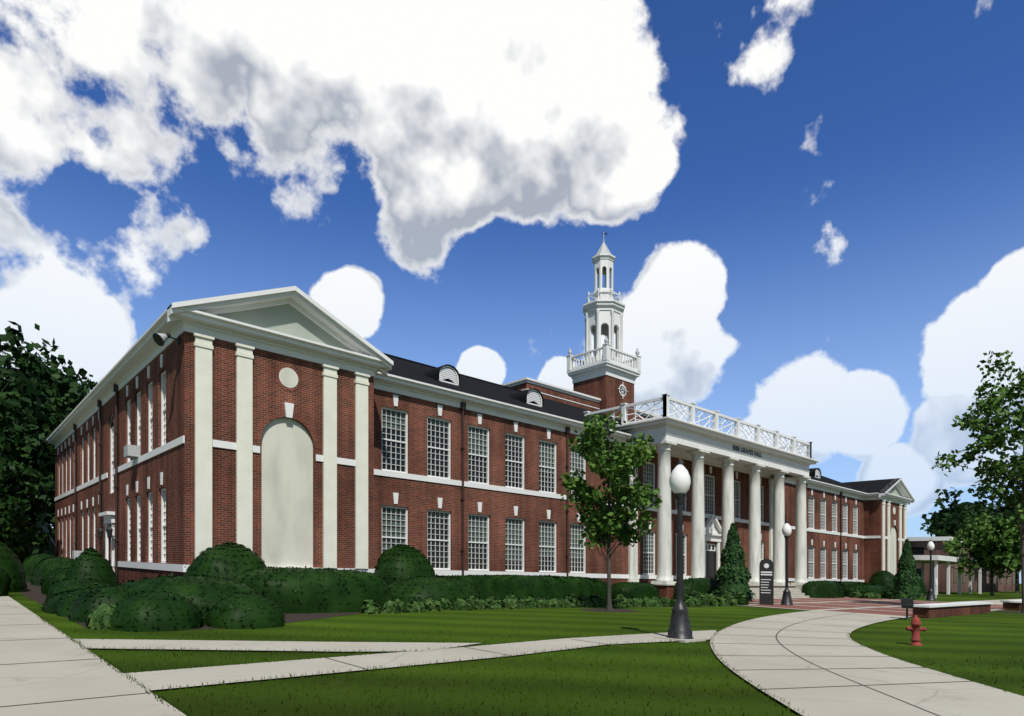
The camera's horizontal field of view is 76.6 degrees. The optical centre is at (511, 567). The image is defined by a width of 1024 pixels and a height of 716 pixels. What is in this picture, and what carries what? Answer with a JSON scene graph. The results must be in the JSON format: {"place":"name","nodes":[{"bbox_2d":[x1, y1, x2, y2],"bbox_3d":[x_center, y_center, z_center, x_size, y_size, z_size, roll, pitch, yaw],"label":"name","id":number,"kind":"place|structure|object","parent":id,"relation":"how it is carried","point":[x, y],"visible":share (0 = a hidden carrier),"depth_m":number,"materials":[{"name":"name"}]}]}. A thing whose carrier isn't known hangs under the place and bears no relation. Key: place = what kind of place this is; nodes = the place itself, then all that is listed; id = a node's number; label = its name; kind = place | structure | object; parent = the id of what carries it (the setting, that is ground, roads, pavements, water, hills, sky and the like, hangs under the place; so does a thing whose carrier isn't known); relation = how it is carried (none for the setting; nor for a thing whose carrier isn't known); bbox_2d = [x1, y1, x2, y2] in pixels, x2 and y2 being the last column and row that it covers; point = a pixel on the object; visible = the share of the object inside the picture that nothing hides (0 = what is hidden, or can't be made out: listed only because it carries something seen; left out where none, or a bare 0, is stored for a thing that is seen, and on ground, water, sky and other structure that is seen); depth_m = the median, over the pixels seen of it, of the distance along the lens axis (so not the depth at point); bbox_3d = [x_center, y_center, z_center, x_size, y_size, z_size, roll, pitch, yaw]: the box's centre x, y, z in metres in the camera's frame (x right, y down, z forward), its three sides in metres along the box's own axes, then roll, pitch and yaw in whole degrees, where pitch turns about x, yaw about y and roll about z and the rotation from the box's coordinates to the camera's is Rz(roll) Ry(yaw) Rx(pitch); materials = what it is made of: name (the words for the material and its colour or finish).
{"place":"outdoors","nodes":[
{"label":"outdoors","id":0,"kind":"place"},
{"bbox_2d":[0,596,1023,715],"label":"plaza paths","id":1,"kind":"structure","parent":0,"point":[815,660],"depth_m":9.67,"materials":[{"name":"concrete"}]},
{"bbox_2d":[666,459,693,638],"bbox_3d":[3.721,-0.417,14.356,0.588,4.038,0.588,0,0,-8],"label":"lamp post","id":2,"kind":"object","parent":1,"relation":"on","point":[679,483],"visible":0.98,"depth_m":14.25,"materials":[{"name":"black metal"}]},
{"bbox_2d":[759,559,773,604],"bbox_3d":[12.589,0.697,32.062,0.660,2.310,0.104,0,0,21],"label":"campus sign","id":3,"kind":"object","parent":1,"relation":"on","point":[766,581],"visible":0.92,"depth_m":32.02,"materials":[{"name":"black metal"}]},
{"bbox_2d":[780,521,792,604],"bbox_3d":[13.831,-0.259,32.621,0.588,4.288,0.588,0,0,15],"label":"lamp post","id":4,"kind":"object","parent":1,"relation":"on","point":[786,533],"visible":0.97,"depth_m":32.53,"materials":[{"name":"black metal"}]},
{"bbox_2d":[913,599,1021,617],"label":"seat walls","id":5,"kind":"structure","parent":1,"relation":"on","point":[935,610],"depth_m":27.45,"materials":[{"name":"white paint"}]},
{"bbox_2d":[0,0,1023,583],"label":"sky","id":6,"kind":"structure","parent":0,"point":[811,212],"materials":[{"name":"blue"}]},
{"bbox_2d":[8,584,1023,715],"bbox_3d":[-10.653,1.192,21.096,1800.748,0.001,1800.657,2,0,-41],"label":"ground","id":7,"kind":"structure","parent":0,"point":[999,636],"depth_m":10.25,"materials":[{"name":"green plant"}]},
{"bbox_2d":[0,371,10,391],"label":"tree","id":8,"kind":"object","parent":7,"relation":"on","point":[2,375],"visible":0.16,"depth_m":67.84,"materials":[{"name":"green plant"}]},
{"bbox_2d":[3,454,50,494],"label":"tree","id":9,"kind":"object","parent":7,"relation":"on","point":[47,484],"depth_m":48.50,"materials":[{"name":"green plant"}]},
{"bbox_2d":[0,392,56,471],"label":"tree","id":10,"kind":"object","parent":7,"relation":"on","point":[24,444],"visible":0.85,"depth_m":50.66,"materials":[{"name":"green plant"}]},
{"bbox_2d":[4,433,54,529],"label":"tree","id":11,"kind":"object","parent":7,"relation":"on","point":[46,473],"visible":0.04,"depth_m":52.95,"materials":[{"name":"green plant"}]},
{"bbox_2d":[0,321,84,478],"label":"tree","id":12,"kind":"object","parent":7,"relation":"on","point":[61,405],"visible":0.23,"depth_m":60.93,"materials":[{"name":"green plant"}]},
{"bbox_2d":[0,354,97,524],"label":"tree","id":13,"kind":"object","parent":7,"relation":"on","point":[69,377],"visible":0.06,"depth_m":72.80,"materials":[{"name":"green plant"}]},
{"bbox_2d":[19,582,1023,630],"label":"planting bed","id":14,"kind":"object","parent":7,"relation":"on","point":[33,592],"depth_m":20.29,"materials":[{"name":"brown soil"}]},
{"bbox_2d":[0,452,53,553],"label":"tree","id":15,"kind":"object","parent":14,"relation":"on","point":[19,500],"visible":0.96,"depth_m":39.97,"materials":[{"name":"green plant"}]},
{"bbox_2d":[0,474,927,631],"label":"hedges","id":16,"kind":"object","parent":14,"relation":"on","point":[229,585],"visible":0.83,"depth_m":20.49,"materials":[{"name":"green plant"}]},
{"bbox_2d":[45,331,903,585],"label":"bibb graves hall walls","id":17,"kind":"structure","parent":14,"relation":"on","point":[416,498],"depth_m":28.88,"materials":[{"name":"red brick"}]},
{"bbox_2d":[72,444,139,557],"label":"air conditioning units","id":18,"kind":"object","parent":17,"relation":"on","point":[132,451],"depth_m":25.89,"materials":[{"name":"grey metal"}]},
{"bbox_2d":[153,333,180,345],"bbox_3d":[-11.180,-7.409,21.092,0.430,0.497,0.927,0,0,34],"label":"eave floodlight","id":19,"kind":"object","parent":17,"relation":"attached to","point":[160,339],"visible":1,"depth_m":20.87,"materials":[{"name":"black metal"}]},
{"bbox_2d":[46,286,914,581],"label":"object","id":20,"kind":"structure","parent":17,"relation":"attached to","point":[294,322],"depth_m":25.33,"materials":[{"name":"white paint"}]},
{"bbox_2d":[566,232,641,421],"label":"bell tower","id":21,"kind":"structure","parent":17,"relation":"on","point":[608,376],"depth_m":51.09,"materials":[{"name":"paint"}]},
{"bbox_2d":[558,412,661,609],"bbox_3d":[3.571,-2.238,24.251,3.719,7.668,3.871,0,0,3],"label":"young tree","id":22,"kind":"object","parent":14,"relation":"on","point":[612,463],"visible":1,"depth_m":23.95,"materials":[{"name":"green plant"}]},
{"bbox_2d":[711,522,755,601],"bbox_3d":[11.562,-0.292,33.994,2.350,4.256,2.318,1,0,-41],"label":"evergreen tree","id":23,"kind":"object","parent":14,"relation":"on","point":[732,574],"visible":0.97,"depth_m":33.51,"materials":[{"name":"green plant"}]},
{"bbox_2d":[930,350,1023,612],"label":"tall tree","id":24,"kind":"object","parent":14,"relation":"on","point":[989,437],"visible":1,"depth_m":31.95,"materials":[{"name":"green plant"}]},
{"bbox_2d":[584,394,818,598],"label":"portico","id":25,"kind":"structure","parent":7,"relation":"on","point":[668,433],"depth_m":41.21,"materials":[{"name":"white paint"}]},
{"bbox_2d":[733,445,761,456],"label":"building lettering","id":26,"kind":"object","parent":25,"relation":"attached to","point":[743,450],"visible":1,"depth_m":42.23,"materials":[{"name":"grey metal"}]},
{"bbox_2d":[901,598,913,619],"bbox_3d":[14.460,1.503,23.723,0.380,0.789,0.540,0,0,29],"label":"sign","id":27,"kind":"object","parent":7,"relation":"on","point":[907,603],"visible":1,"depth_m":23.52,"materials":[{"name":"black metal"}]},
{"bbox_2d":[891,539,925,598],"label":"evergreen tree","id":28,"kind":"object","parent":7,"relation":"on","point":[906,577],"visible":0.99,"depth_m":46.17,"materials":[{"name":"green plant"}]},
{"bbox_2d":[905,615,926,645],"bbox_3d":[9.146,1.405,14.663,0.361,0.688,0.373,1,0,-41],"label":"fire hydrant","id":29,"kind":"object","parent":7,"relation":"on","point":[915,628],"visible":1,"depth_m":14.58,"materials":[{"name":"red metal"}]},
{"bbox_2d":[926,539,935,600],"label":"lamp post","id":30,"kind":"object","parent":7,"relation":"on","point":[930,593],"visible":1,"depth_m":46.04,"materials":[{"name":"black metal"}]},
{"bbox_2d":[935,579,937,597],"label":"signpost","id":31,"kind":"object","parent":7,"relation":"on","point":[936,582],"visible":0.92,"depth_m":52.91,"materials":[{"name":"white metal"}]},
{"bbox_2d":[907,536,1014,594],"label":"covered walkway","id":32,"kind":"structure","parent":7,"relation":"on","point":[947,576],"depth_m":82.19,"materials":[{"name":"white paint"}]},
{"bbox_2d":[920,487,1002,537],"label":"tree","id":33,"kind":"object","parent":7,"relation":"on","point":[942,525],"visible":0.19,"depth_m":111.80,"materials":[{"name":"green plant"}]},
{"bbox_2d":[942,512,1020,595],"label":"tree","id":34,"kind":"object","parent":7,"relation":"on","point":[991,543],"visible":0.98,"depth_m":67.10,"materials":[{"name":"green plant"}]},
{"bbox_2d":[949,490,1020,592],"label":"tree","id":35,"kind":"object","parent":7,"relation":"on","point":[978,508],"visible":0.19,"depth_m":89.34,"materials":[{"name":"green plant"}]}
]}

